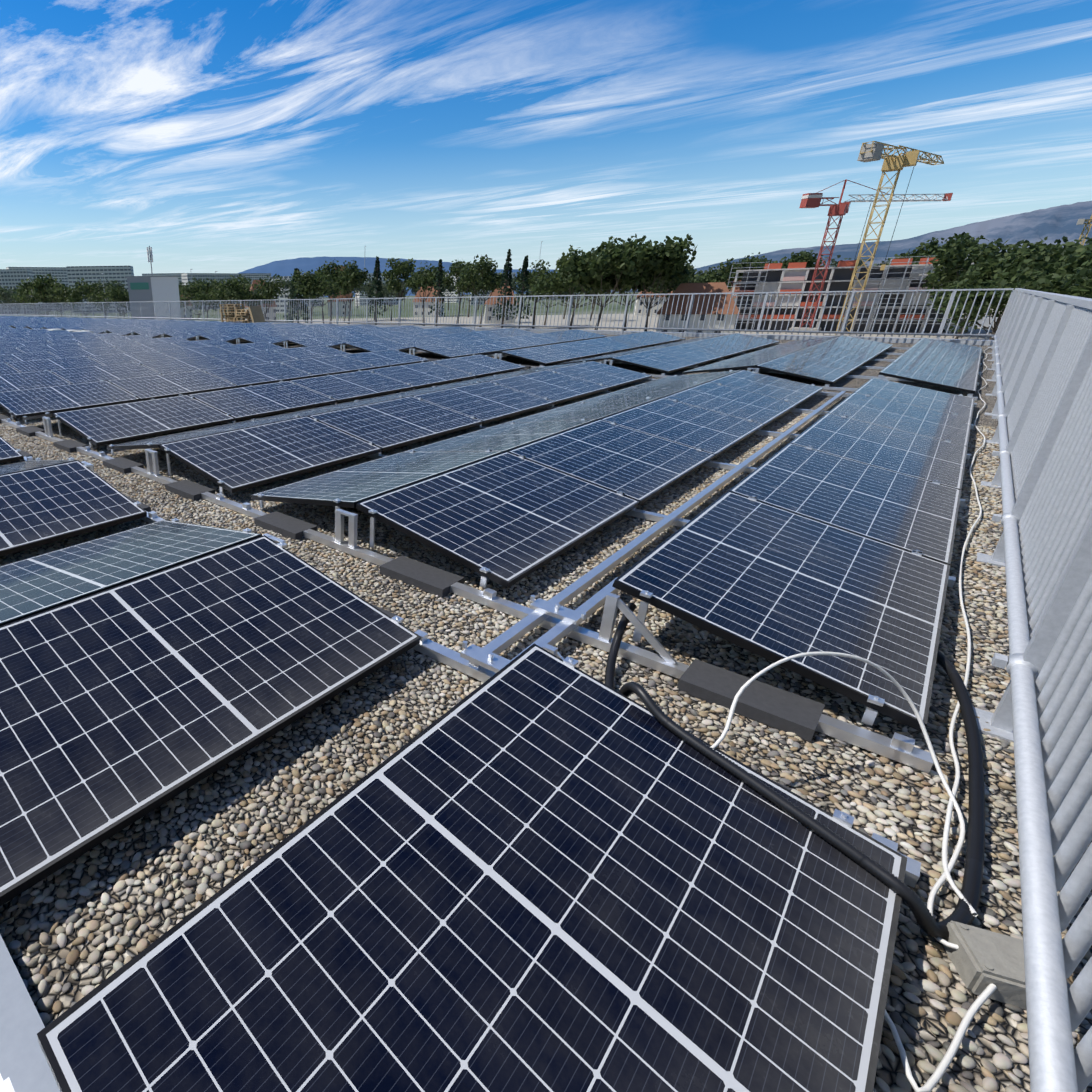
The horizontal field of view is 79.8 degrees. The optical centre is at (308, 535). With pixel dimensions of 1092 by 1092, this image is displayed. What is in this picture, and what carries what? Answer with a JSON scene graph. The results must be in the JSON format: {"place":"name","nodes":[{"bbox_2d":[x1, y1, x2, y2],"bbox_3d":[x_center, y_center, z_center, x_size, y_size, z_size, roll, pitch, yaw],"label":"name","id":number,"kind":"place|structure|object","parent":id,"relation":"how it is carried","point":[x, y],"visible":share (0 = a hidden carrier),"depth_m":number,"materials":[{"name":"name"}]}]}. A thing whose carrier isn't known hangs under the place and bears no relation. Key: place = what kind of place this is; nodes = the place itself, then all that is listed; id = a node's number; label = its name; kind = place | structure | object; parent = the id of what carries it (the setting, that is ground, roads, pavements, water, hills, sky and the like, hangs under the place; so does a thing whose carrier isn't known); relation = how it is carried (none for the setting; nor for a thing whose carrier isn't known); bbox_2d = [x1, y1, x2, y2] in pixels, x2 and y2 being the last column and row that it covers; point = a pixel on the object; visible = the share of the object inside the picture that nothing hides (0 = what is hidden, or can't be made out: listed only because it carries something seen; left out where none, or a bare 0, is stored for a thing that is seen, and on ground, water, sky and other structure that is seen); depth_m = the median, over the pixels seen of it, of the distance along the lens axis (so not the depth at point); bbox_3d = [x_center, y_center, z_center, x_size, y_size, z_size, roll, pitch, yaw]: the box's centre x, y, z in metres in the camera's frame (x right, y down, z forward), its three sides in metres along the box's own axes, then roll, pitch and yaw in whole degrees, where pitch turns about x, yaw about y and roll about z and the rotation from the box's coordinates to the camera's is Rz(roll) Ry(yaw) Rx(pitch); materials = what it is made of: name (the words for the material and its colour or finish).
{"place":"outdoors","nodes":[
{"label":"outdoors","id":0,"kind":"place"},
{"bbox_2d":[48,329,92,332],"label":"white ballast blocks","id":1,"kind":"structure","parent":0,"point":[69,330],"depth_m":27.06,"materials":[{"name":"white concrete"}]},
{"bbox_2d":[126,246,181,319],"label":"plant box with antenna","id":2,"kind":"object","parent":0,"point":[152,288],"visible":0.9,"depth_m":66.64,"materials":[{"name":"grey metal"}]},
{"bbox_2d":[0,292,639,320],"bbox_3d":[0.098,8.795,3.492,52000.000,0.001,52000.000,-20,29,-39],"label":"ground sheet","id":3,"kind":"object","parent":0,"point":[317,312],"depth_m":396.27,"materials":[{"name":"green plant"}]},
{"bbox_2d":[220,304,264,322],"bbox_3d":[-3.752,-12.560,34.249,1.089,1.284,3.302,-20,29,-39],"label":"building","id":4,"kind":"structure","parent":3,"relation":"on","point":[256,314],"depth_m":34.09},
{"bbox_2d":[27,241,542,316],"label":"lamp masts","id":5,"kind":"object","parent":3,"relation":"on","point":[216,282],"visible":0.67,"depth_m":269.64},
{"bbox_2d":[0,266,579,313],"bbox_3d":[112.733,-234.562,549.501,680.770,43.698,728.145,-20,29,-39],"label":"buildings","id":6,"kind":"structure","parent":3,"relation":"on","point":[12,277],"depth_m":503.63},
{"bbox_2d":[0,232,1091,339],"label":"tree belt","id":7,"kind":"object","parent":3,"relation":"on","point":[660,268],"visible":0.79,"depth_m":142.11,"materials":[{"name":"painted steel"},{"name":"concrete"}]},
{"bbox_2d":[788,179,952,332],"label":"tower crane","id":8,"kind":"object","parent":3,"relation":"on","point":[813,200],"visible":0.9,"depth_m":126.72,"materials":[{"name":"red metal"}]},
{"bbox_2d":[824,141,943,336],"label":"tower crane","id":9,"kind":"object","parent":3,"relation":"on","point":[872,151],"visible":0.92,"depth_m":105.53,"materials":[{"name":"painted steel"},{"name":"concrete"}]},
{"bbox_2d":[1076,215,1091,244],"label":"tower crane","id":10,"kind":"object","parent":3,"relation":"on","point":[1080,221],"visible":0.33,"depth_m":360.48,"materials":[{"name":"yellow metal"}]},
{"bbox_2d":[239,256,451,272],"bbox_3d":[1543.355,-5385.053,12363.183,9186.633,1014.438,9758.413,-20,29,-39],"label":"hill","id":11,"kind":"structure","parent":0,"point":[305,264],"depth_m":14017.23,"materials":[{"name":"blue"}]},
{"bbox_2d":[266,269,602,296],"bbox_3d":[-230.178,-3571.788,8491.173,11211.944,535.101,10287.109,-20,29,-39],"label":"distant hill","id":12,"kind":"structure","parent":0,"point":[369,271],"depth_m":10486.05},
{"bbox_2d":[25,316,993,345],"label":"roof parapet","id":13,"kind":"structure","parent":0,"point":[888,339],"depth_m":19.40,"materials":[{"name":"grey concrete"}]},
{"bbox_2d":[0,332,1091,1091],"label":"roof gravel","id":14,"kind":"structure","parent":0,"point":[890,1070],"depth_m":1.95,"materials":[{"name":"beige gravel"}]},
{"bbox_2d":[0,318,982,1091],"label":"mounting rails","id":15,"kind":"object","parent":14,"relation":"on","point":[24,1066],"visible":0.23,"depth_m":2.60,"materials":[{"name":"silver metal"}]},
{"bbox_2d":[0,316,981,1091],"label":"solar panels","id":16,"kind":"object","parent":15,"relation":"on","point":[534,868],"visible":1,"depth_m":2.02,"materials":[{"name":"blue glass"}]},
{"bbox_2d":[0,290,1091,1091],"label":"roof railing tubes","id":17,"kind":"object","parent":14,"relation":"on","point":[1050,712],"visible":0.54,"depth_m":1.89},
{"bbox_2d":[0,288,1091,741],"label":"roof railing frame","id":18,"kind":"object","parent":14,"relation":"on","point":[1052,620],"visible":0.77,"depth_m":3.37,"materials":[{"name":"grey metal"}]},
{"bbox_2d":[604,603,984,938],"bbox_3d":[1.727,0.494,2.216,1.695,0.281,1.136,-20,29,-39],"label":"corrugated conduit","id":19,"kind":"object","parent":14,"relation":"on","point":[971,889],"visible":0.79,"depth_m":1.66,"materials":[{"name":"black plastic"}]},
{"bbox_2d":[711,347,996,1091],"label":"white cable","id":20,"kind":"object","parent":14,"relation":"on","point":[930,1084],"visible":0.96,"depth_m":1.73,"materials":[{"name":"white plastic"}]},
{"bbox_2d":[941,920,1069,1009],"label":"junction box","id":21,"kind":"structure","parent":14,"relation":"on","point":[981,959],"depth_m":1.33,"materials":[{"name":"grey plastic"}]},
{"bbox_2d":[0,0,1091,275],"label":"sky","id":22,"kind":"structure","parent":0,"point":[221,136],"materials":[{"name":"blue"}]},
{"bbox_2d":[180,266,1004,333],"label":"houses","id":23,"kind":"structure","parent":0,"point":[717,287],"depth_m":119.17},
{"bbox_2d":[276,313,1001,339],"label":"yard surface","id":24,"kind":"object","parent":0,"point":[579,323],"depth_m":199.44,"materials":[{"name":"grey concrete"}]},
{"bbox_2d":[942,318,996,332],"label":"yard vans and tarps","id":25,"kind":"object","parent":24,"relation":"on","point":[986,323],"visible":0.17,"depth_m":135.12,"materials":[{"name":"white"}]},
{"bbox_2d":[611,201,1091,292],"bbox_3d":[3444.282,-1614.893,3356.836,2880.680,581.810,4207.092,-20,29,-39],"label":"mountain","id":26,"kind":"structure","parent":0,"point":[1053,224],"depth_m":3839.90,"materials":[{"name":"blue"}]},
{"bbox_2d":[727,254,986,332],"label":"building under construction","id":27,"kind":"structure","parent":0,"point":[900,274],"depth_m":133.26}
]}

